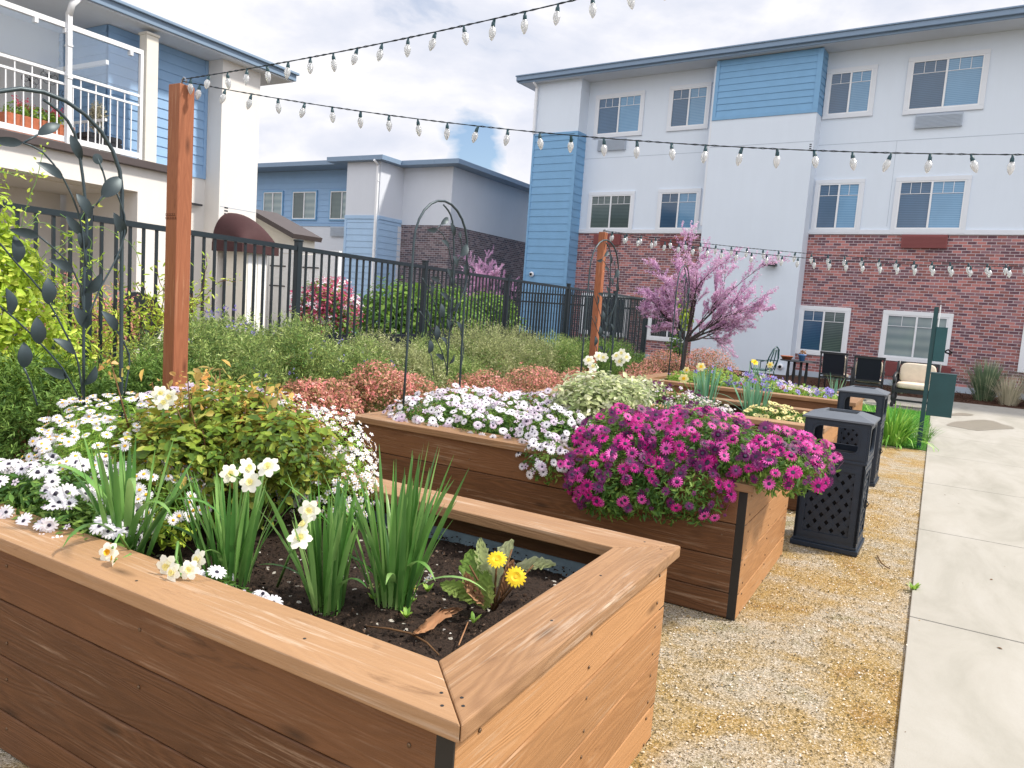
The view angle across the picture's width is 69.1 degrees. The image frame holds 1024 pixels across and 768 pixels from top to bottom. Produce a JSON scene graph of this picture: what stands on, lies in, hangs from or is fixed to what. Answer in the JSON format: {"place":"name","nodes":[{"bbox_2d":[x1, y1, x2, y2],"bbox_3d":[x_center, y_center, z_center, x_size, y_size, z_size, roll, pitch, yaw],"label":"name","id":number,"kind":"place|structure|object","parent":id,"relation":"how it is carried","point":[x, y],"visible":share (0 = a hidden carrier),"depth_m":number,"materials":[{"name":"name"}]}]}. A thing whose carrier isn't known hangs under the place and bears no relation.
{"place":"outdoors","nodes":[
{"label":"outdoors","id":0,"kind":"place"},
{"bbox_2d":[0,0,299,349],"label":"balcony building","id":1,"kind":"structure","parent":0,"point":[124,64],"depth_m":15.46,"materials":[{"name":"beige paint"}]},
{"bbox_2d":[0,95,74,142],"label":"flower box","id":2,"kind":"object","parent":1,"relation":"on","point":[19,119],"visible":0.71,"depth_m":13.57,"materials":[{"name":"ceramic"}]},
{"bbox_2d":[76,100,121,154],"bbox_3d":[-8.229,-5.080,14.841,0.430,1.090,0.680,7,7,29],"label":"dark planter","id":3,"kind":"object","parent":1,"relation":"on","point":[92,134],"visible":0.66,"depth_m":14.69,"materials":[{"name":"metal"}]},
{"bbox_2d":[212,213,278,255],"bbox_3d":[-6.125,-3.476,17.145,1.010,0.920,1.060,7,7,29],"label":"dome awning","id":4,"kind":"object","parent":1,"relation":"attached to","point":[235,225],"visible":0.69,"depth_m":16.86,"materials":[{"name":"brown fabric"}]},
{"bbox_2d":[98,359,353,550],"bbox_3d":[-1.131,0.260,2.935,0.992,0.674,0.826,3,6,-10],"label":"shrub","id":5,"kind":"object","parent":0,"point":[225,430],"visible":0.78,"depth_m":2.77,"materials":[{"name":"green plant"}]},
{"bbox_2d":[225,251,266,334],"bbox_3d":[-6.248,-1.946,17.373,0.762,2.420,0.600,7,7,29],"label":"doorway wing","id":6,"kind":"structure","parent":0,"point":[229,276],"depth_m":17.10,"materials":[{"name":"paint"}]},
{"bbox_2d":[256,209,322,254],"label":"roof","id":7,"kind":"structure","parent":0,"point":[278,228],"depth_m":19.25,"materials":[{"name":"beige paint"}]},
{"bbox_2d":[4,342,666,430],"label":"courtyard ground","id":8,"kind":"structure","parent":0,"point":[518,379],"depth_m":16.32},
{"bbox_2d":[264,249,341,333],"bbox_3d":[-5.306,-2.082,18.663,2.500,2.550,0.115,7,7,29],"label":"door frame","id":9,"kind":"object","parent":8,"relation":"on","point":[285,278],"depth_m":18.82,"materials":[{"name":"paint"}]},
{"bbox_2d":[267,254,293,333],"bbox_3d":[-5.812,-2.145,18.920,1.100,2.310,0.065,7,7,29],"label":"door","id":10,"kind":"structure","parent":9,"relation":"in","point":[285,256],"depth_m":18.94,"materials":[{"name":"white paint"}]},
{"bbox_2d":[300,254,334,327],"bbox_3d":[-4.826,-2.015,18.363,1.100,2.310,0.065,7,7,29],"label":"door","id":11,"kind":"structure","parent":9,"relation":"in","point":[310,257],"depth_m":18.27,"materials":[{"name":"white paint"}]},
{"bbox_2d":[289,276,364,340],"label":"flowering bush","id":12,"kind":"object","parent":8,"relation":"on","point":[323,303],"visible":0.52,"depth_m":11.17,"materials":[{"name":"pink plant"}]},
{"bbox_2d":[256,154,529,333],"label":"building","id":13,"kind":"structure","parent":8,"relation":"on","point":[373,206],"depth_m":29.42,"materials":[{"name":"grey paint"}]},
{"bbox_2d":[262,191,283,215],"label":"window","id":14,"kind":"structure","parent":13,"relation":"in","point":[272,201],"depth_m":32.72,"materials":[{"name":"blue"}]},
{"bbox_2d":[291,190,317,220],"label":"window","id":15,"kind":"structure","parent":13,"relation":"in","point":[304,202],"depth_m":31.82,"materials":[{"name":"blue"}]},
{"bbox_2d":[328,190,345,220],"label":"window","id":16,"kind":"structure","parent":13,"relation":"in","point":[337,198],"depth_m":30.93,"materials":[{"name":"blue"}]},
{"bbox_2d":[353,273,433,333],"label":"hedge","id":17,"kind":"object","parent":8,"relation":"on","point":[388,310],"visible":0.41,"depth_m":13.39,"materials":[{"name":"green plant"}]},
{"bbox_2d":[412,284,487,333],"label":"hedge","id":18,"kind":"object","parent":8,"relation":"on","point":[438,304],"visible":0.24,"depth_m":15.72,"materials":[{"name":"green plant"}]},
{"bbox_2d":[456,245,518,332],"bbox_3d":[-1.118,-2.902,24.561,2.606,3.528,1.833,7,7,29],"label":"redbud tree","id":19,"kind":"object","parent":8,"relation":"on","point":[488,270],"visible":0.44,"depth_m":24.43,"materials":[{"name":"pink plant"}]},
{"bbox_2d":[463,289,526,332],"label":"hedge","id":20,"kind":"object","parent":8,"relation":"on","point":[492,310],"visible":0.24,"depth_m":17.92,"materials":[{"name":"green plant"}]},
{"bbox_2d":[499,288,647,365],"bbox_3d":[1.722,-1.810,23.058,5.350,2.080,0.100,8,7,35],"label":"cross fence","id":21,"kind":"object","parent":8,"relation":"on","point":[571,316],"visible":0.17,"depth_m":23.05,"materials":[{"name":"paint"}]},
{"bbox_2d":[2,364,795,471],"bbox_3d":[-0.902,0.460,9.786,3.776,0.001,32.000,7,7,29],"label":"planting bed","id":22,"kind":"object","parent":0,"point":[776,375],"visible":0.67,"depth_m":20.81,"materials":[{"name":"brown plant"}]},
{"bbox_2d":[0,337,137,460],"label":"rosemary bush","id":23,"kind":"object","parent":22,"relation":"on","point":[16,425],"visible":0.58,"depth_m":4.65,"materials":[{"name":"plant"}]},
{"bbox_2d":[5,266,148,386],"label":"yellow shrub","id":24,"kind":"object","parent":22,"relation":"on","point":[106,333],"visible":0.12,"depth_m":6.71,"materials":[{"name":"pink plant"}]},
{"bbox_2d":[65,292,162,373],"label":"bush","id":25,"kind":"object","parent":22,"relation":"on","point":[137,300],"visible":0.07,"depth_m":8.85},
{"bbox_2d":[91,340,234,437],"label":"rosemary bush","id":26,"kind":"object","parent":22,"relation":"on","point":[139,385],"visible":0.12,"depth_m":5.25,"materials":[{"name":"plant"}]},
{"bbox_2d":[162,77,194,402],"bbox_3d":[-2.189,-0.538,4.858,0.110,2.836,0.111,7,7,29],"label":"wooden post","id":27,"kind":"object","parent":22,"relation":"on","point":[178,213],"visible":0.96,"depth_m":4.78,"materials":[{"name":"brown wood"}]},
{"bbox_2d":[181,0,664,94],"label":"light string","id":28,"kind":"object","parent":27,"relation":"hanging from","point":[492,30],"visible":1,"depth_m":3.82,"materials":[{"name":"glass"}]},
{"bbox_2d":[182,81,1023,174],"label":"light string","id":29,"kind":"object","parent":27,"relation":"hanging from","point":[974,165],"visible":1,"depth_m":4.09,"materials":[{"name":"glass"}]},
{"bbox_2d":[115,305,295,396],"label":"rosemary bush","id":30,"kind":"object","parent":22,"relation":"on","point":[215,351],"visible":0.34,"depth_m":5.86,"materials":[{"name":"green plant"}]},
{"bbox_2d":[208,305,347,399],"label":"rosemary bush","id":31,"kind":"object","parent":22,"relation":"on","point":[313,359],"visible":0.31,"depth_m":6.68,"materials":[{"name":"green plant"}]},
{"bbox_2d":[267,376,363,452],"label":"pink shrub","id":32,"kind":"object","parent":22,"relation":"on","point":[318,393],"visible":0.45,"depth_m":6.20,"materials":[{"name":"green plant"}]},
{"bbox_2d":[0,201,648,456],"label":"metal fence","id":33,"kind":"object","parent":22,"relation":"on","point":[298,248],"visible":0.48,"depth_m":8.53,"materials":[{"name":"metal"}]},
{"bbox_2d":[0,142,142,438],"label":"climbing vine","id":34,"kind":"object","parent":33,"relation":"attached to","point":[16,278],"visible":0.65,"depth_m":4.84,"materials":[{"name":"green plant"}]},
{"bbox_2d":[2,248,241,368],"bbox_3d":[-3.096,-0.552,5.984,0.514,1.153,2.345,7,7,29],"label":"climbing vine","id":35,"kind":"object","parent":33,"relation":"attached to","point":[161,314],"visible":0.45,"depth_m":6.03,"materials":[{"name":"green plant"}]},
{"bbox_2d":[282,328,399,445],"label":"rosemary bush","id":36,"kind":"object","parent":22,"relation":"on","point":[350,364],"visible":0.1,"depth_m":7.39,"materials":[{"name":"green plant"}]},
{"bbox_2d":[327,357,437,436],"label":"pink shrub","id":37,"kind":"object","parent":22,"relation":"on","point":[372,391],"visible":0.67,"depth_m":6.98,"materials":[{"name":"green plant"}]},
{"bbox_2d":[333,320,457,409],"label":"rosemary bush","id":38,"kind":"object","parent":22,"relation":"on","point":[414,360],"visible":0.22,"depth_m":8.55,"materials":[{"name":"green plant"}]},
{"bbox_2d":[393,332,493,393],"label":"rosemary bush","id":39,"kind":"object","parent":22,"relation":"on","point":[467,365],"visible":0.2,"depth_m":9.49,"materials":[{"name":"plant"}]},
{"bbox_2d":[428,315,524,394],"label":"rosemary bush","id":40,"kind":"object","parent":22,"relation":"on","point":[474,346],"visible":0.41,"depth_m":10.24,"materials":[{"name":"green plant"}]},
{"bbox_2d":[441,366,515,403],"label":"pink shrub","id":41,"kind":"object","parent":22,"relation":"on","point":[482,384],"visible":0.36,"depth_m":8.77,"materials":[{"name":"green plant"}]},
{"bbox_2d":[477,319,561,399],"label":"rosemary bush","id":42,"kind":"object","parent":22,"relation":"on","point":[525,355],"visible":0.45,"depth_m":11.59,"materials":[{"name":"green plant"}]},
{"bbox_2d":[491,362,568,405],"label":"pink shrub","id":43,"kind":"object","parent":22,"relation":"on","point":[537,380],"visible":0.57,"depth_m":9.61,"materials":[{"name":"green plant"}]},
{"bbox_2d":[514,329,588,388],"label":"rosemary bush","id":44,"kind":"object","parent":22,"relation":"on","point":[563,354],"visible":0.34,"depth_m":12.72,"materials":[{"name":"plant"}]},
{"bbox_2d":[549,335,623,378],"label":"rosemary bush","id":45,"kind":"object","parent":22,"relation":"on","point":[600,365],"visible":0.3,"depth_m":14.21,"materials":[{"name":"plant"}]},
{"bbox_2d":[588,229,607,377],"bbox_3d":[1.355,-1.051,11.972,0.110,2.856,0.110,7,7,29],"label":"wooden post","id":46,"kind":"object","parent":22,"relation":"on","point":[600,269],"visible":0.7,"depth_m":11.89,"materials":[{"name":"brown wood"}]},
{"bbox_2d":[603,230,1023,274],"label":"light string","id":47,"kind":"object","parent":46,"relation":"hanging from","point":[1005,270],"visible":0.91,"depth_m":10.96,"materials":[{"name":"glass"}]},
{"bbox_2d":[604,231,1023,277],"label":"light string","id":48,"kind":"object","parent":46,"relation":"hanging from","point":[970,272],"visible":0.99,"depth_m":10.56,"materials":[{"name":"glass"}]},
{"bbox_2d":[581,335,652,377],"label":"rosemary bush","id":49,"kind":"object","parent":22,"relation":"on","point":[637,356],"visible":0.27,"depth_m":16.16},
{"bbox_2d":[640,349,699,373],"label":"pink shrub","id":50,"kind":"object","parent":22,"relation":"on","point":[654,358],"visible":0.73,"depth_m":14.52,"materials":[{"name":"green plant"}]},
{"bbox_2d":[677,347,740,378],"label":"pink shrub","id":51,"kind":"object","parent":22,"relation":"on","point":[709,358],"visible":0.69,"depth_m":15.44,"materials":[{"name":"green plant"}]},
{"bbox_2d":[634,220,791,373],"bbox_3d":[3.416,-1.274,13.376,2.537,3.298,1.789,3,6,-14],"label":"redbud tree","id":52,"kind":"object","parent":22,"relation":"on","point":[664,305],"visible":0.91,"depth_m":13.29,"materials":[{"name":"pink plant"}]},
{"bbox_2d":[0,445,926,767],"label":"gravel path","id":53,"kind":"structure","parent":0,"point":[904,469],"depth_m":3.46,"materials":[{"name":"gravel"}]},
{"bbox_2d":[0,447,679,767],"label":"planter box","id":54,"kind":"object","parent":53,"relation":"on","point":[135,659],"visible":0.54,"depth_m":2.05,"materials":[{"name":"brown wood"}]},
{"bbox_2d":[0,86,129,437],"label":"vine trellis","id":55,"kind":"object","parent":54,"relation":"on","point":[111,186],"visible":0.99,"depth_m":3.09,"materials":[{"name":"metal"}]},
{"bbox_2d":[0,452,149,549],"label":"daisy plant","id":56,"kind":"object","parent":54,"relation":"on","point":[54,507],"visible":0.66,"depth_m":2.53,"materials":[{"name":"white plant"}]},
{"bbox_2d":[16,391,214,554],"bbox_3d":[-1.607,0.310,3.052,0.733,0.490,1.353,1,7,-26],"label":"daisy plant","id":57,"kind":"object","parent":54,"relation":"on","point":[66,443],"visible":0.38,"depth_m":2.93,"materials":[{"name":"white plant"}]},
{"bbox_2d":[26,431,222,581],"bbox_3d":[-1.171,0.411,2.341,0.456,0.505,0.850,-2,9,-45],"label":"daffodil","id":58,"kind":"object","parent":54,"relation":"on","point":[116,493],"visible":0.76,"depth_m":2.37,"materials":[{"name":"green plant"}]},
{"bbox_2d":[126,384,187,497],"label":"daffodil","id":59,"kind":"object","parent":54,"relation":"on","point":[164,398],"visible":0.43,"depth_m":2.80,"materials":[{"name":"white plant"}]},
{"bbox_2d":[179,563,282,604],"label":"daisy plant","id":60,"kind":"object","parent":54,"relation":"on","point":[218,571],"visible":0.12,"depth_m":2.17,"materials":[{"name":"white plant"}]},
{"bbox_2d":[159,458,304,588],"bbox_3d":[-0.916,0.432,2.404,0.551,0.508,0.430,5,6,12],"label":"daffodil","id":61,"kind":"object","parent":54,"relation":"on","point":[235,530],"visible":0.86,"depth_m":2.38,"materials":[{"name":"green plant"}]},
{"bbox_2d":[243,391,378,523],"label":"daisy plant","id":62,"kind":"object","parent":54,"relation":"on","point":[333,481],"visible":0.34,"depth_m":3.12,"materials":[{"name":"white plant"}]},
{"bbox_2d":[259,464,367,615],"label":"daffodil","id":63,"kind":"object","parent":54,"relation":"on","point":[327,585],"visible":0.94,"depth_m":2.24,"materials":[{"name":"green plant"}]},
{"bbox_2d":[281,443,482,610],"bbox_3d":[-0.356,0.459,2.350,0.601,0.544,0.429,5,6,10],"label":"daffodil","id":64,"kind":"object","parent":54,"relation":"on","point":[398,569],"visible":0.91,"depth_m":2.31,"materials":[{"name":"green plant"}]},
{"bbox_2d":[412,607,462,634],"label":"dead leaf","id":65,"kind":"object","parent":54,"relation":"on","point":[434,620],"visible":1,"depth_m":2.20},
{"bbox_2d":[440,538,555,610],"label":"dandelion","id":66,"kind":"object","parent":54,"relation":"on","point":[482,568],"visible":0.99,"depth_m":2.38,"materials":[{"name":"green plant"}]},
{"bbox_2d":[351,401,791,620],"bbox_3d":[0.390,0.685,5.063,2.680,0.731,1.420,7,7,29],"label":"planter box","id":67,"kind":"object","parent":53,"relation":"on","point":[722,566],"visible":0.49,"depth_m":4.35,"materials":[{"name":"brown wood"}]},
{"bbox_2d":[402,200,468,411],"bbox_3d":[-0.521,-0.462,5.391,0.058,1.709,0.748,7,7,29],"label":"vine trellis","id":68,"kind":"object","parent":67,"relation":"on","point":[441,311],"visible":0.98,"depth_m":5.42,"materials":[{"name":"black metal"}]},
{"bbox_2d":[382,383,590,485],"bbox_3d":[-0.107,0.258,5.108,1.684,0.477,1.281,7,7,29],"label":"daisy plant","id":69,"kind":"object","parent":67,"relation":"in","point":[465,415],"visible":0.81,"depth_m":4.86,"materials":[{"name":"white plant"}]},
{"bbox_2d":[547,370,655,446],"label":"variegated shrub","id":70,"kind":"object","parent":67,"relation":"on","point":[594,396],"visible":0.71,"depth_m":4.81,"materials":[{"name":"green plant"}]},
{"bbox_2d":[557,403,843,526],"bbox_3d":[1.039,0.454,4.192,1.459,0.672,1.037,7,7,29],"label":"daisy plant","id":71,"kind":"object","parent":67,"relation":"in","point":[767,453],"visible":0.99,"depth_m":3.93,"materials":[{"name":"purple plant"}]},
{"bbox_2d":[535,387,837,510],"bbox_3d":[1.717,0.534,7.375,2.680,0.730,1.420,7,7,29],"label":"planter box","id":72,"kind":"object","parent":53,"relation":"on","point":[830,433],"visible":0.07,"depth_m":6.93,"materials":[{"name":"brown wood"}]},
{"bbox_2d":[580,239,619,376],"bbox_3d":[0.953,-0.651,7.892,0.058,1.743,0.748,8,7,33],"label":"vine trellis","id":73,"kind":"object","parent":72,"relation":"on","point":[616,275],"visible":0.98,"depth_m":7.93,"materials":[{"name":"black metal"}]},
{"bbox_2d":[641,379,753,438],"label":"daisy plant","id":74,"kind":"object","parent":72,"relation":"in","point":[664,398],"visible":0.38,"depth_m":5.06,"materials":[{"name":"white plant"}]},
{"bbox_2d":[678,362,729,407],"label":"daffodil","id":75,"kind":"object","parent":72,"relation":"on","point":[702,386],"visible":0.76,"depth_m":7.52,"materials":[{"name":"green plant"}]},
{"bbox_2d":[713,376,776,414],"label":"daffodil","id":76,"kind":"object","parent":72,"relation":"on","point":[751,398],"visible":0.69,"depth_m":7.06,"materials":[{"name":"green plant"}]},
{"bbox_2d":[742,401,806,422],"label":"daisy plant","id":77,"kind":"object","parent":72,"relation":"in","point":[792,417],"visible":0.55,"depth_m":6.63,"materials":[{"name":"yellow plant"}]},
{"bbox_2d":[634,373,864,410],"bbox_3d":[3.034,0.385,9.670,2.680,0.730,1.420,7,7,29],"label":"planter box","id":78,"kind":"object","parent":53,"relation":"on","point":[807,402],"visible":0.21,"depth_m":8.94,"materials":[{"name":"brown wood"}]},
{"bbox_2d":[667,265,689,379],"bbox_3d":[2.319,-0.775,10.243,0.058,1.709,0.748,7,7,26],"label":"vine trellis","id":79,"kind":"object","parent":78,"relation":"on","point":[688,301],"visible":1,"depth_m":10.27,"materials":[{"name":"black metal"}]},
{"bbox_2d":[664,365,744,386],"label":"daisy plant","id":80,"kind":"object","parent":78,"relation":"in","point":[689,374],"visible":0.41,"depth_m":9.78,"materials":[{"name":"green plant"}]},
{"bbox_2d":[724,371,837,399],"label":"daisy plant","id":81,"kind":"object","parent":78,"relation":"in","point":[810,390],"visible":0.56,"depth_m":9.20,"materials":[{"name":"purple plant"}]},
{"bbox_2d":[790,407,880,556],"bbox_3d":[2.332,0.672,5.351,0.470,0.969,0.456,8,7,31],"label":"trash bin","id":82,"kind":"object","parent":53,"relation":"on","point":[831,518],"visible":0.71,"depth_m":5.18,"materials":[{"name":"plastic"}]},
{"bbox_2d":[837,385,890,486],"bbox_3d":[3.595,0.514,7.693,0.470,0.969,0.456,8,7,31],"label":"trash bin","id":83,"kind":"object","parent":53,"relation":"on","point":[879,396],"visible":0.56,"depth_m":7.53,"materials":[{"name":"plastic"}]},
{"bbox_2d":[122,0,1023,183],"label":"sky","id":84,"kind":"structure","parent":0,"point":[474,83],"materials":[{"name":"white"}]},
{"bbox_2d":[662,361,974,450],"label":"ground","id":85,"kind":"structure","parent":0,"point":[831,379],"depth_m":22.77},
{"bbox_2d":[515,5,1023,399],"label":"apartment building","id":86,"kind":"structure","parent":85,"relation":"on","point":[953,83],"depth_m":22.49,"materials":[{"name":"white paint"}]},
{"bbox_2d":[586,191,635,231],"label":"window","id":87,"kind":"structure","parent":86,"relation":"in","point":[610,211],"depth_m":26.66,"materials":[{"name":"glass"}]},
{"bbox_2d":[593,90,645,138],"bbox_3d":[3.781,-9.515,26.323,1.920,1.510,0.075,8,7,34],"label":"window","id":88,"kind":"structure","parent":86,"relation":"in","point":[616,114],"depth_m":26.29,"materials":[{"name":"glass"}]},
{"bbox_2d":[655,188,701,231],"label":"window","id":89,"kind":"structure","parent":86,"relation":"in","point":[675,207],"depth_m":25.24,"materials":[{"name":"glass"}]},
{"bbox_2d":[666,82,711,131],"bbox_3d":[5.908,-9.249,24.866,1.470,1.490,0.075,8,7,34],"label":"window","id":90,"kind":"structure","parent":86,"relation":"in","point":[688,104],"depth_m":24.84,"materials":[{"name":"glass"}]},
{"bbox_2d":[795,305,851,356],"bbox_3d":[9.513,-1.620,22.799,1.490,1.500,0.075,8,7,34],"label":"window","id":91,"kind":"structure","parent":86,"relation":"in","point":[820,328],"depth_m":22.79,"materials":[{"name":"glass"}]},
{"bbox_2d":[810,179,865,232],"bbox_3d":[9.793,-5.348,22.394,1.390,1.580,0.075,8,7,34],"label":"window","id":92,"kind":"structure","parent":86,"relation":"in","point":[838,203],"depth_m":22.37,"materials":[{"name":"glass"}]},
{"bbox_2d":[822,64,877,119],"bbox_3d":[10.013,-8.638,22.054,1.390,1.450,0.075,8,7,34],"label":"window","id":93,"kind":"structure","parent":86,"relation":"in","point":[850,91],"depth_m":22.04,"materials":[{"name":"glass"}]},
{"bbox_2d":[878,310,953,365],"bbox_3d":[11.579,-1.343,21.383,1.790,1.460,0.075,8,7,34],"label":"window","id":94,"kind":"structure","parent":86,"relation":"in","point":[905,335],"depth_m":21.45,"materials":[{"name":"glass"}]},
{"bbox_2d":[890,175,972,232],"bbox_3d":[11.807,-5.058,21.015,1.880,1.580,0.075,8,7,34],"label":"window","id":95,"kind":"structure","parent":86,"relation":"in","point":[926,204],"depth_m":20.99,"materials":[{"name":"glass"}]},
{"bbox_2d":[902,48,990,114],"bbox_3d":[12.042,-8.361,20.664,1.980,1.580,0.075,8,7,34],"label":"window","id":96,"kind":"structure","parent":86,"relation":"in","point":[956,81],"depth_m":20.63,"materials":[{"name":"glass"}]},
{"bbox_2d":[776,383,926,410],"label":"cross path","id":97,"kind":"structure","parent":0,"point":[910,405],"depth_m":16.33,"materials":[{"name":"concrete"}]},
{"bbox_2d":[817,351,852,388],"bbox_3d":[7.681,-0.262,17.654,0.646,0.991,0.682,9,8,37],"label":"patio chair","id":98,"kind":"object","parent":97,"relation":"on","point":[834,365],"visible":0.98,"depth_m":17.41,"materials":[{"name":"metal"}]},
{"bbox_2d":[851,355,885,388],"bbox_3d":[7.897,-0.124,16.500,0.646,0.991,0.682,7,7,27],"label":"patio chair","id":99,"kind":"object","parent":97,"relation":"on","point":[868,370],"visible":0.96,"depth_m":16.22,"materials":[{"name":"metal"}]},
{"bbox_2d":[890,361,941,405],"bbox_3d":[8.416,0.037,15.514,0.844,0.950,0.750,8,7,31],"label":"armchair","id":100,"kind":"object","parent":97,"relation":"on","point":[912,377],"visible":0.69,"depth_m":15.58,"materials":[{"name":"fabric"}]},
{"bbox_2d":[862,405,929,449],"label":"lawn","id":101,"kind":"structure","parent":0,"point":[924,448],"depth_m":10.67,"materials":[{"name":"plant"}]},
{"bbox_2d":[863,403,938,450],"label":"daylily","id":102,"kind":"object","parent":101,"relation":"on","point":[897,432],"visible":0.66,"depth_m":10.19,"materials":[{"name":"green plant"}]},
{"bbox_2d":[917,305,956,447],"bbox_3d":[5.840,-0.084,10.127,0.370,1.960,0.257,7,7,29],"label":"waste station","id":103,"kind":"object","parent":101,"relation":"on","point":[940,394],"visible":1,"depth_m":10.04,"materials":[{"name":"green paint"}]},
{"bbox_2d":[783,376,1023,408],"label":"mulch bed","id":104,"kind":"object","parent":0,"point":[905,394],"visible":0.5,"depth_m":19.50,"materials":[{"name":"brown wood"}]},
{"bbox_2d":[958,356,1020,400],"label":"ornamental grass","id":105,"kind":"object","parent":104,"relation":"on","point":[980,380],"depth_m":18.51,"materials":[{"name":"plant"}]},
{"bbox_2d":[983,373,1023,405],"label":"ornamental grass","id":106,"kind":"object","parent":104,"relation":"on","point":[1010,395],"depth_m":17.76,"materials":[{"name":"plant"}]},
{"bbox_2d":[893,402,1023,767],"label":"sidewalk","id":107,"kind":"structure","parent":0,"point":[962,700],"depth_m":4.29,"materials":[{"name":"concrete"}]},
{"bbox_2d":[947,420,1013,430],"bbox_3d":[8.424,0.735,13.291,2.105,0.001,0.834,0,8,-37],"label":"damp patch","id":108,"kind":"object","parent":107,"relation":"on","point":[979,425],"visible":1,"depth_m":13.22,"materials":[{"name":"concrete"}]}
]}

